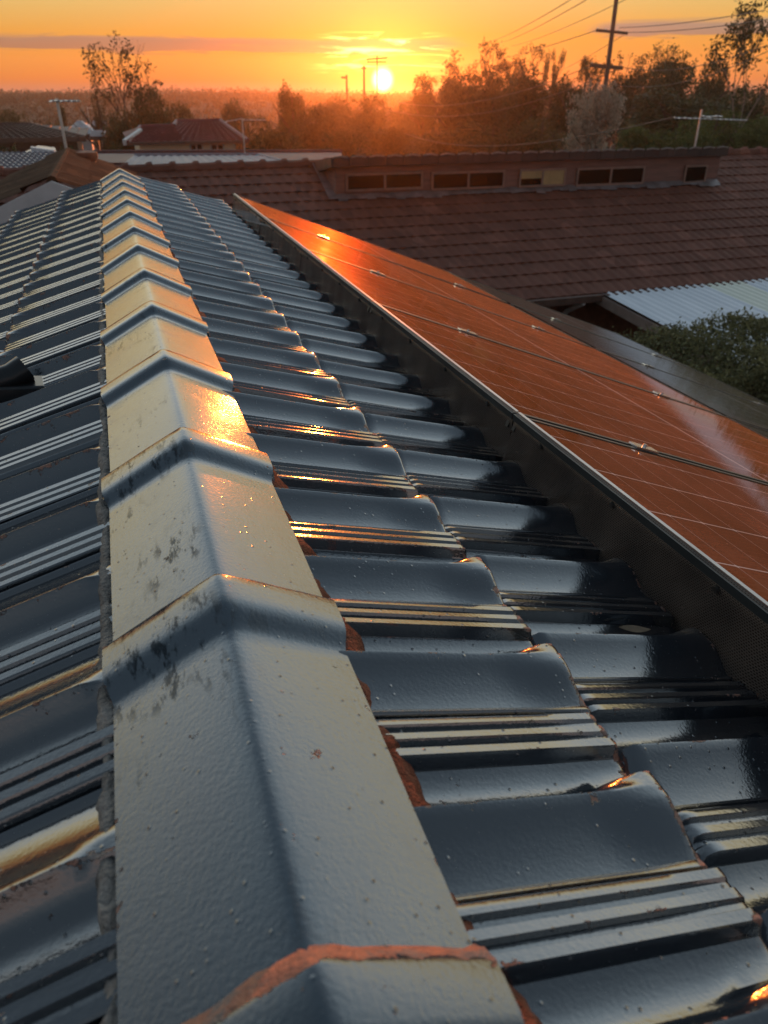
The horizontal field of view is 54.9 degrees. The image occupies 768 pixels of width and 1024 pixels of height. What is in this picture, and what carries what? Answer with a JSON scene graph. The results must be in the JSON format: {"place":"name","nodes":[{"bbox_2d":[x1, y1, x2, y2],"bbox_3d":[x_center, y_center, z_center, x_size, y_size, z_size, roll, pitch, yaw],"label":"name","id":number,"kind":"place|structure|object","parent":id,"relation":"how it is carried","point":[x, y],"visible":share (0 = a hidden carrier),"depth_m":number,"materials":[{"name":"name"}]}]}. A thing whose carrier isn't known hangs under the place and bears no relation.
{"place":"outdoors","nodes":[
{"label":"outdoors","id":0,"kind":"place"},
{"bbox_2d":[0,146,767,382],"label":"brown house","id":1,"kind":"structure","parent":0,"point":[578,234],"depth_m":13.17,"materials":[{"name":"tile"}]},
{"bbox_2d":[345,171,422,191],"bbox_3d":[0.016,-5.876,13.143,1.442,0.284,0.057,-9,31,-16],"label":"window","id":2,"kind":"structure","parent":1,"relation":"in","point":[355,182],"depth_m":13.13,"materials":[{"name":"glass"}]},
{"bbox_2d":[431,170,504,190],"bbox_3d":[1.554,-6.105,13.602,1.463,0.303,0.057,-9,31,-16],"label":"window","id":3,"kind":"structure","parent":1,"relation":"in","point":[486,179],"depth_m":13.59,"materials":[{"name":"glass"}]},
{"bbox_2d":[518,168,566,187],"bbox_3d":[3.006,-6.343,14.023,0.987,0.313,0.057,-9,31,-16],"label":"window","id":4,"kind":"structure","parent":1,"relation":"in","point":[543,177],"depth_m":14.01,"materials":[{"name":"beige glass"}]},
{"bbox_2d":[575,166,645,186],"bbox_3d":[4.429,-6.563,14.443,1.525,0.322,0.057,-9,31,-16],"label":"window","id":5,"kind":"structure","parent":1,"relation":"in","point":[625,175],"depth_m":14.43,"materials":[{"name":"glass"}]},
{"bbox_2d":[682,164,708,182],"bbox_3d":[6.317,-6.857,14.999,0.541,0.335,0.057,-9,31,-16],"label":"window","id":6,"kind":"structure","parent":1,"relation":"in","point":[692,173],"depth_m":14.99,"materials":[{"name":"black glass"}]},
{"bbox_2d":[674,110,747,146],"bbox_3d":[6.989,-8.168,15.997,1.695,0.947,0.567,-9,31,-16],"label":"tv aerial","id":7,"kind":"object","parent":1,"relation":"on","point":[699,121],"visible":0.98,"depth_m":15.82,"materials":[{"name":"metal"}]},
{"bbox_2d":[0,0,767,94],"label":"sky","id":8,"kind":"structure","parent":0,"point":[253,44],"materials":[{"name":"orange"}]},
{"bbox_2d":[1,92,767,402],"bbox_3d":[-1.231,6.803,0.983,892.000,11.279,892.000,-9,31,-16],"label":"ground","id":9,"kind":"structure","parent":0,"point":[193,108],"depth_m":230.56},
{"bbox_2d":[0,142,19,151],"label":"bushy tree","id":10,"kind":"object","parent":9,"relation":"on","point":[13,148],"visible":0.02,"depth_m":27.66,"materials":[{"name":"green plant"}]},
{"bbox_2d":[0,106,29,121],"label":"broad tree","id":11,"kind":"object","parent":9,"relation":"on","point":[7,118],"visible":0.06,"depth_m":60.55,"materials":[{"name":"green plant"}]},
{"bbox_2d":[0,145,56,167],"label":"blue roofed house","id":12,"kind":"structure","parent":9,"relation":"on","point":[13,159],"depth_m":17.73,"materials":[{"name":"grey tile"}]},
{"bbox_2d":[0,122,87,152],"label":"dark brown house","id":13,"kind":"structure","parent":9,"relation":"on","point":[25,136],"depth_m":38.82,"materials":[{"name":"tile"}]},
{"bbox_2d":[45,119,59,125],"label":"bushy tree","id":14,"kind":"object","parent":9,"relation":"on","point":[49,123],"depth_m":65.65,"materials":[{"name":"green plant"}]},
{"bbox_2d":[56,106,67,126],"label":"pointed tree","id":15,"kind":"object","parent":9,"relation":"on","point":[64,117],"visible":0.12,"depth_m":70.02,"materials":[{"name":"green plant"}]},
{"bbox_2d":[0,148,137,223],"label":"gable house","id":16,"kind":"structure","parent":9,"relation":"on","point":[74,167],"depth_m":8.63,"materials":[{"name":"brown tile"}]},
{"bbox_2d":[49,98,80,147],"bbox_3d":[-4.721,-5.739,11.157,0.498,0.878,0.311,4,30,8],"label":"tv aerial","id":17,"kind":"object","parent":16,"relation":"attached to","point":[56,100],"visible":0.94,"depth_m":11.09,"materials":[{"name":"metal"}]},
{"bbox_2d":[71,120,94,149],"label":"pale blue house","id":18,"kind":"structure","parent":9,"relation":"on","point":[88,145],"depth_m":56.77,"materials":[{"name":"white paint"}]},
{"bbox_2d":[73,79,115,149],"bbox_3d":[-20.471,-27.045,54.731,3.989,9.350,4.678,0,30,1],"label":"airy tree","id":19,"kind":"object","parent":9,"relation":"on","point":[100,122],"visible":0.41,"depth_m":53.56,"materials":[{"name":"green plant"}]},
{"bbox_2d":[90,130,106,149],"bbox_3d":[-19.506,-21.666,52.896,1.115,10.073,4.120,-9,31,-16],"label":"garden shed","id":20,"kind":"structure","parent":9,"relation":"on","point":[95,135],"depth_m":49.34,"materials":[{"name":"white paint"}]},
{"bbox_2d":[108,141,122,149],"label":"bushy tree","id":21,"kind":"object","parent":9,"relation":"on","point":[114,146],"visible":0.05,"depth_m":41.25,"materials":[{"name":"green plant"}]},
{"bbox_2d":[81,30,163,123],"bbox_3d":[-18.071,-27.594,52.825,5.396,11.730,6.475,-9,31,-16],"label":"gum tree","id":22,"kind":"object","parent":9,"relation":"on","point":[127,74],"visible":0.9,"depth_m":50.87,"materials":[{"name":"green plant"}]},
{"bbox_2d":[98,107,149,149],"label":"broad tree","id":23,"kind":"object","parent":9,"relation":"on","point":[116,131],"visible":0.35,"depth_m":48.79,"materials":[{"name":"green plant"}]},
{"bbox_2d":[129,84,175,123],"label":"broad tree","id":24,"kind":"object","parent":9,"relation":"on","point":[153,117],"visible":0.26,"depth_m":50.29,"materials":[{"name":"green plant"}]},
{"bbox_2d":[165,100,194,119],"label":"broad tree","id":25,"kind":"object","parent":9,"relation":"on","point":[184,110],"visible":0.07,"depth_m":56.32,"materials":[{"name":"green plant"}]},
{"bbox_2d":[122,118,249,149],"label":"cream house","id":26,"kind":"structure","parent":9,"relation":"on","point":[200,134],"depth_m":34.05,"materials":[{"name":"red tile"}]},
{"bbox_2d":[189,144,202,149],"bbox_3d":[-8.585,-16.709,33.845,0.598,0.304,0.060,-9,31,-16],"label":"window","id":27,"kind":"structure","parent":26,"relation":"in","point":[192,146],"depth_m":33.82,"materials":[{"name":"glass"}]},
{"bbox_2d":[210,144,223,149],"bbox_3d":[-7.695,-16.841,34.112,0.630,0.307,0.060,-9,31,-16],"label":"window","id":28,"kind":"structure","parent":26,"relation":"in","point":[212,146],"depth_m":34.09,"materials":[{"name":"glass"}]},
{"bbox_2d":[126,153,280,164],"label":"grey roofed house","id":29,"kind":"structure","parent":9,"relation":"on","point":[153,158],"depth_m":18.98,"materials":[{"name":"metal"}]},
{"bbox_2d":[76,149,341,164],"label":"dark roofed house","id":30,"kind":"structure","parent":9,"relation":"on","point":[117,157],"depth_m":24.51,"materials":[{"name":"metal"}]},
{"bbox_2d":[225,118,265,152],"bbox_3d":[-4.547,-12.332,24.500,1.310,1.289,0.589,-9,31,-16],"label":"tv aerial","id":31,"kind":"object","parent":30,"relation":"attached to","point":[242,119],"visible":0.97,"depth_m":24.25,"materials":[{"name":"metal"}]},
{"bbox_2d":[221,96,259,149],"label":"broad tree","id":32,"kind":"object","parent":9,"relation":"on","point":[233,114],"visible":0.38,"depth_m":83.32,"materials":[{"name":"green plant"}]},
{"bbox_2d":[245,112,294,149],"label":"bushy tree","id":33,"kind":"object","parent":9,"relation":"on","point":[253,142],"visible":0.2,"depth_m":46.00,"materials":[{"name":"green plant"}]},
{"bbox_2d":[256,130,304,148],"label":"bushy tree","id":34,"kind":"object","parent":9,"relation":"on","point":[270,140],"visible":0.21,"depth_m":39.33,"materials":[{"name":"green plant"}]},
{"bbox_2d":[269,79,313,148],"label":"broad tree","id":35,"kind":"object","parent":9,"relation":"on","point":[290,105],"visible":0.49,"depth_m":69.52,"materials":[{"name":"green plant"}]},
{"bbox_2d":[292,103,338,148],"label":"broad tree","id":36,"kind":"object","parent":9,"relation":"on","point":[309,134],"visible":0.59,"depth_m":54.31,"materials":[{"name":"green plant"}]},
{"bbox_2d":[312,93,354,148],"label":"broad tree","id":37,"kind":"object","parent":9,"relation":"on","point":[336,110],"visible":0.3,"depth_m":99.06,"materials":[{"name":"green plant"}]},
{"bbox_2d":[341,75,347,125],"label":"power pole","id":38,"kind":"object","parent":9,"relation":"on","point":[346,77],"visible":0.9,"depth_m":134.86,"materials":[{"name":"white paint"}]},
{"bbox_2d":[317,128,374,156],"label":"bushy tree","id":39,"kind":"object","parent":9,"relation":"on","point":[340,141],"visible":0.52,"depth_m":42.22,"materials":[{"name":"green plant"}]},
{"bbox_2d":[361,66,366,96],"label":"power pole","id":40,"kind":"object","parent":9,"relation":"on","point":[363,67],"visible":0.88,"depth_m":135.23,"materials":[{"name":"white paint"}]},
{"bbox_2d":[342,93,391,149],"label":"broad tree","id":41,"kind":"object","parent":9,"relation":"on","point":[368,116],"visible":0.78,"depth_m":96.19,"materials":[{"name":"green plant"}]},
{"bbox_2d":[366,55,386,111],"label":"power pole","id":42,"kind":"object","parent":9,"relation":"on","point":[377,61],"visible":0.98,"depth_m":136.58,"materials":[{"name":"white paint"}]},
{"bbox_2d":[0,168,767,1023],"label":"tiled house","id":43,"kind":"structure","parent":9,"relation":"on","point":[338,684],"depth_m":0.76,"materials":[{"name":"tile"}]},
{"bbox_2d":[0,356,44,402],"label":"cable cowl","id":44,"kind":"object","parent":43,"relation":"on","point":[18,379],"visible":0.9,"depth_m":1.59,"materials":[{"name":"black plastic"}]},
{"bbox_2d":[232,193,260,233],"bbox_3d":[-0.856,-1.832,4.557,0.040,0.136,1.014,-9,31,-16],"label":"guard","id":45,"kind":"object","parent":43,"relation":"attached to","point":[248,207],"visible":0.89,"depth_m":4.50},
{"bbox_2d":[259,214,302,270],"bbox_3d":[-0.533,-1.353,3.716,0.040,0.136,1.014,-9,31,-16],"label":"guard","id":46,"kind":"object","parent":43,"relation":"on","point":[293,241],"visible":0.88,"depth_m":3.63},
{"bbox_2d":[300,246,373,331],"bbox_3d":[-0.211,-0.873,2.876,0.039,0.136,1.014,-9,31,-16],"label":"guard","id":47,"kind":"object","parent":43,"relation":"on","point":[341,280],"visible":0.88,"depth_m":2.77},
{"bbox_2d":[233,195,506,302],"bbox_3d":[-0.093,-1.735,4.898,1.696,0.048,1.027,11,24,-26],"label":"solar panel","id":48,"kind":"object","parent":43,"relation":"attached to","point":[344,239],"visible":0.75,"depth_m":4.84,"materials":[{"name":"glass"}]},
{"bbox_2d":[260,216,590,346],"bbox_3d":[0.228,-1.254,4.058,1.696,0.047,1.027,11,24,-26],"label":"solar panel","id":49,"kind":"object","parent":43,"relation":"attached to","point":[334,250],"visible":0.73,"depth_m":4.01,"materials":[{"name":"glass"}]},
{"bbox_2d":[367,301,518,460],"bbox_3d":[0.111,-0.393,2.035,0.039,0.136,1.014,-9,31,-16],"label":"guard","id":50,"kind":"object","parent":43,"relation":"on","point":[500,407],"visible":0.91,"depth_m":1.90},
{"bbox_2d":[301,248,721,414],"bbox_3d":[0.551,-0.776,3.217,1.696,0.049,1.027,11,24,-26],"label":"solar panel","id":51,"kind":"object","parent":43,"relation":"attached to","point":[412,299],"visible":0.73,"depth_m":3.14,"materials":[{"name":"glass"}]},
{"bbox_2d":[370,304,767,483],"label":"solar panel","id":52,"kind":"object","parent":43,"relation":"attached to","point":[537,387],"visible":0.75,"depth_m":2.20,"materials":[{"name":"glass"}]},
{"bbox_2d":[452,273,687,366],"bbox_3d":[1.429,-1.449,5.645,1.696,0.047,1.027,11,24,-26],"label":"solar panel","id":53,"kind":"object","parent":43,"relation":"attached to","point":[510,299],"visible":0.72,"depth_m":5.62,"materials":[{"name":"glass"}]},
{"bbox_2d":[502,412,767,701],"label":"guard","id":54,"kind":"object","parent":43,"relation":"attached to","point":[751,605],"visible":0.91,"depth_m":1.18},
{"bbox_2d":[619,625,650,632],"bbox_3d":[0.372,0.172,1.095,0.050,0.007,0.014,11,28,-11],"label":"dry leaf","id":55,"kind":"object","parent":43,"relation":"on","point":[634,628],"visible":1,"depth_m":1.09,"materials":[{"name":"plant"}]},
{"bbox_2d":[511,415,767,609],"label":"solar panel","id":56,"kind":"object","parent":43,"relation":"attached to","point":[720,518],"visible":0.65,"depth_m":1.45,"materials":[{"name":"glass"}]},
{"bbox_2d":[512,304,767,405],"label":"solar panel","id":57,"kind":"object","parent":43,"relation":"attached to","point":[593,340],"visible":0.69,"depth_m":4.76,"materials":[{"name":"glass"}]},
{"bbox_2d":[598,349,767,429],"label":"solar panel","id":58,"kind":"object","parent":43,"relation":"attached to","point":[740,409],"visible":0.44,"depth_m":3.83,"materials":[{"name":"glass"}]},
{"bbox_2d":[733,419,767,437],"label":"solar panel","id":59,"kind":"object","parent":43,"relation":"attached to","point":[763,432],"visible":0.25,"depth_m":3.17,"materials":[{"name":"glass"}]},
{"bbox_2d":[0,85,767,154],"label":"distant woods","id":60,"kind":"object","parent":9,"relation":"on","point":[43,98],"visible":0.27,"depth_m":247.94,"materials":[{"name":"green plant"}]},
{"bbox_2d":[353,125,418,155],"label":"bushy tree","id":61,"kind":"object","parent":9,"relation":"on","point":[389,144],"visible":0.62,"depth_m":44.80,"materials":[{"name":"green plant"}]},
{"bbox_2d":[385,100,420,141],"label":"bushy tree","id":62,"kind":"object","parent":9,"relation":"on","point":[397,120],"visible":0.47,"depth_m":106.31,"materials":[{"name":"green plant"}]},
{"bbox_2d":[403,70,438,154],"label":"broad tree","id":63,"kind":"object","parent":9,"relation":"on","point":[425,120],"visible":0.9,"depth_m":82.00,"materials":[{"name":"green plant"}]},
{"bbox_2d":[407,128,473,154],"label":"bushy tree","id":64,"kind":"object","parent":9,"relation":"on","point":[435,147],"visible":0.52,"depth_m":41.76,"materials":[{"name":"green plant"}]},
{"bbox_2d":[429,74,475,142],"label":"broad tree","id":65,"kind":"object","parent":9,"relation":"on","point":[451,96],"visible":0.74,"depth_m":70.53,"materials":[{"name":"green plant"}]},
{"bbox_2d":[440,49,466,86],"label":"gum tree","id":66,"kind":"object","parent":9,"relation":"on","point":[451,66],"visible":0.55,"depth_m":87.42,"materials":[{"name":"green plant"}]},
{"bbox_2d":[436,74,482,144],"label":"broad tree","id":67,"kind":"object","parent":9,"relation":"on","point":[463,79],"visible":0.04,"depth_m":75.67,"materials":[{"name":"green plant"}]},
{"bbox_2d":[464,59,494,152],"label":"airy tree","id":68,"kind":"object","parent":9,"relation":"on","point":[469,71],"visible":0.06,"depth_m":88.28,"materials":[{"name":"green plant"}]},
{"bbox_2d":[447,119,526,153],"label":"bushy tree","id":69,"kind":"object","parent":9,"relation":"on","point":[478,143],"visible":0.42,"depth_m":40.66,"materials":[{"name":"green plant"}]},
{"bbox_2d":[463,67,516,142],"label":"broad tree","id":70,"kind":"object","parent":9,"relation":"on","point":[489,117],"visible":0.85,"depth_m":68.19,"materials":[{"name":"green plant"}]},
{"bbox_2d":[477,37,507,88],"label":"gum tree","id":71,"kind":"object","parent":9,"relation":"on","point":[497,66],"visible":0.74,"depth_m":84.63,"materials":[{"name":"green plant"}]},
{"bbox_2d":[498,60,525,91],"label":"airy tree","id":72,"kind":"object","parent":9,"relation":"on","point":[511,66],"visible":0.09,"depth_m":92.92,"materials":[{"name":"green plant"}]},
{"bbox_2d":[490,75,534,143],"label":"broad tree","id":73,"kind":"object","parent":9,"relation":"on","point":[507,82],"visible":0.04,"depth_m":78.39,"materials":[{"name":"green plant"}]},
{"bbox_2d":[488,42,549,95],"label":"gum tree","id":74,"kind":"object","parent":9,"relation":"on","point":[520,62],"visible":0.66,"depth_m":80.86,"materials":[{"name":"green plant"}]},
{"bbox_2d":[494,69,554,143],"bbox_3d":[12.898,-34.699,65.880,5.479,8.298,4.790,-17,34,-27],"label":"broad tree","id":75,"kind":"object","parent":9,"relation":"on","point":[516,117],"visible":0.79,"depth_m":64.50,"materials":[{"name":"green plant"}]},
{"bbox_2d":[534,49,573,134],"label":"airy tree","id":76,"kind":"object","parent":9,"relation":"on","point":[554,75],"visible":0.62,"depth_m":88.82,"materials":[{"name":"green plant"}]},
{"bbox_2d":[544,73,594,147],"bbox_3d":[15.901,-33.009,63.035,4.492,7.576,4.469,9,31,15],"label":"broad tree","id":77,"kind":"object","parent":9,"relation":"on","point":[559,107],"visible":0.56,"depth_m":61.75,"materials":[{"name":"green plant"}]},
{"bbox_2d":[574,55,601,110],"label":"airy tree","id":78,"kind":"object","parent":9,"relation":"on","point":[584,63],"visible":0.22,"depth_m":74.17,"materials":[{"name":"green plant"}]},
{"bbox_2d":[562,76,626,150],"bbox_3d":[8.785,-15.148,31.261,2.673,5.678,3.152,14,32,22],"label":"broad tree","id":79,"kind":"object","parent":9,"relation":"on","point":[602,116],"visible":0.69,"depth_m":30.12,"materials":[{"name":"green plant"}]},
{"bbox_2d":[576,51,640,130],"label":"gum tree","id":80,"kind":"object","parent":9,"relation":"on","point":[602,72],"visible":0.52,"depth_m":71.59,"materials":[{"name":"green plant"}]},
{"bbox_2d":[590,0,627,138],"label":"power pole","id":81,"kind":"object","parent":9,"relation":"on","point":[607,66],"visible":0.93,"depth_m":44.91,"materials":[{"name":"brown wood"}]},
{"bbox_2d":[399,66,589,105],"bbox_3d":[7.098,-34.110,59.708,0.045,2.586,34.008,-10,31,-17],"label":"power line","id":82,"kind":"object","parent":81,"relation":"attached to","point":[497,97],"visible":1,"depth_m":56.11,"materials":[{"name":"metal"}]},
{"bbox_2d":[389,70,615,116],"bbox_3d":[7.609,-32.544,57.764,0.045,3.250,29.508,-15,33,-25],"label":"power line","id":83,"kind":"object","parent":81,"relation":"attached to","point":[505,108],"visible":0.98,"depth_m":55.96,"materials":[{"name":"metal"}]},
{"bbox_2d":[463,30,595,65],"bbox_3d":[11.847,-45.239,73.382,0.040,0.425,66.889,-1,30,-1],"label":"power line","id":84,"kind":"object","parent":81,"relation":"attached to","point":[536,49],"visible":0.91,"depth_m":58.41,"materials":[{"name":"metal"}]},
{"bbox_2d":[493,0,569,40],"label":"power line","id":85,"kind":"object","parent":81,"relation":"attached to","point":[538,18],"visible":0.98,"depth_m":39.82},
{"bbox_2d":[501,0,585,42],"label":"power line","id":86,"kind":"object","parent":81,"relation":"attached to","point":[552,18],"visible":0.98,"depth_m":36.77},
{"bbox_2d":[514,0,623,45],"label":"power line","id":87,"kind":"object","parent":81,"relation":"attached to","point":[574,23],"visible":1,"depth_m":54.21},
{"bbox_2d":[550,35,622,74],"bbox_3d":[17.749,-43.033,70.836,0.040,1.551,59.220,3,30,5],"label":"power line","id":88,"kind":"object","parent":81,"relation":"attached to","point":[589,55],"visible":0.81,"depth_m":58.20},
{"bbox_2d":[614,51,767,86],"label":"power line","id":89,"kind":"object","parent":81,"relation":"attached to","point":[699,77],"visible":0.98,"depth_m":38.18,"materials":[{"name":"metal"}]},
{"bbox_2d":[619,10,764,27],"bbox_3d":[14.983,-24.991,37.600,0.033,0.438,16.413,-3,30,-5],"label":"power line","id":90,"kind":"object","parent":81,"relation":"attached to","point":[695,21],"visible":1,"depth_m":35.72,"materials":[{"name":"metal"}]},
{"bbox_2d":[623,45,767,70],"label":"power line","id":91,"kind":"object","parent":81,"relation":"attached to","point":[699,65],"visible":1,"depth_m":38.33,"materials":[{"name":"metal"}]},
{"bbox_2d":[627,19,767,32],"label":"power line","id":92,"kind":"object","parent":81,"relation":"attached to","point":[700,28],"visible":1,"depth_m":36.05,"materials":[{"name":"metal"}]},
{"bbox_2d":[604,63,648,148],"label":"broad tree","id":93,"kind":"object","parent":9,"relation":"on","point":[637,83],"visible":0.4,"depth_m":69.76,"materials":[{"name":"green plant"}]},
{"bbox_2d":[614,123,665,149],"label":"bushy tree","id":94,"kind":"object","parent":9,"relation":"on","point":[633,138],"visible":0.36,"depth_m":37.41,"materials":[{"name":"green plant"}]},
{"bbox_2d":[639,60,666,94],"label":"broad tree","id":95,"kind":"object","parent":9,"relation":"on","point":[649,68],"visible":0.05,"depth_m":75.03,"materials":[{"name":"green plant"}]},
{"bbox_2d":[633,37,681,92],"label":"gum tree","id":96,"kind":"object","parent":9,"relation":"on","point":[660,54],"visible":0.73,"depth_m":69.85,"materials":[{"name":"green plant"}]},
{"bbox_2d":[636,49,701,142],"bbox_3d":[25.251,-35.259,65.253,5.873,9.465,4.974,-6,30,-10],"label":"broad tree","id":97,"kind":"object","parent":9,"relation":"on","point":[672,77],"visible":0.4,"depth_m":63.02,"materials":[{"name":"green plant"}]},
{"bbox_2d":[610,84,734,145],"bbox_3d":[21.374,-27.590,53.929,8.228,6.359,7.908,19,35,30],"label":"broad tree","id":98,"kind":"object","parent":9,"relation":"on","point":[661,104],"visible":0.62,"depth_m":52.30,"materials":[{"name":"green plant"}]},
{"bbox_2d":[641,115,716,149],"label":"bushy tree","id":99,"kind":"object","parent":9,"relation":"on","point":[673,138],"visible":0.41,"depth_m":36.09,"materials":[{"name":"green plant"}]},
{"bbox_2d":[596,278,767,377],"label":"patio cover","id":100,"kind":"object","parent":9,"relation":"on","point":[690,304],"visible":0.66,"depth_m":11.56,"materials":[{"name":"metal"}]},
{"bbox_2d":[613,306,767,403],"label":"hedge","id":101,"kind":"object","parent":9,"relation":"on","point":[726,371],"visible":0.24,"depth_m":8.48,"materials":[{"name":"green plant"}]},
{"bbox_2d":[689,56,733,114],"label":"broad tree","id":102,"kind":"object","parent":9,"relation":"on","point":[716,86],"visible":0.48,"depth_m":68.65,"materials":[{"name":"green plant"}]},
{"bbox_2d":[675,106,750,147],"bbox_3d":[17.304,-19.109,39.726,4.522,4.691,4.544,-12,32,-20],"label":"bushy tree","id":103,"kind":"object","parent":9,"relation":"on","point":[721,138],"visible":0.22,"depth_m":38.98,"materials":[{"name":"green plant"}]},
{"bbox_2d":[701,0,767,132],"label":"gum tree","id":104,"kind":"object","parent":9,"relation":"on","point":[744,36],"visible":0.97,"depth_m":42.08,"materials":[{"name":"green plant"}]},
{"bbox_2d":[717,84,767,141],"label":"broad tree","id":105,"kind":"object","parent":9,"relation":"on","point":[758,109],"visible":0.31,"depth_m":55.47,"materials":[{"name":"green plant"}]},
{"bbox_2d":[727,113,767,148],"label":"bushy tree","id":106,"kind":"object","parent":9,"relation":"on","point":[756,133],"visible":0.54,"depth_m":37.02,"materials":[{"name":"green plant"}]},
{"bbox_2d":[405,116,675,145],"bbox_3d":[3.760,-14.509,28.051,0.022,1.605,26.694,-6,30,-10],"label":"power line","id":107,"kind":"object","parent":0,"point":[559,139],"visible":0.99,"depth_m":21.29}
]}

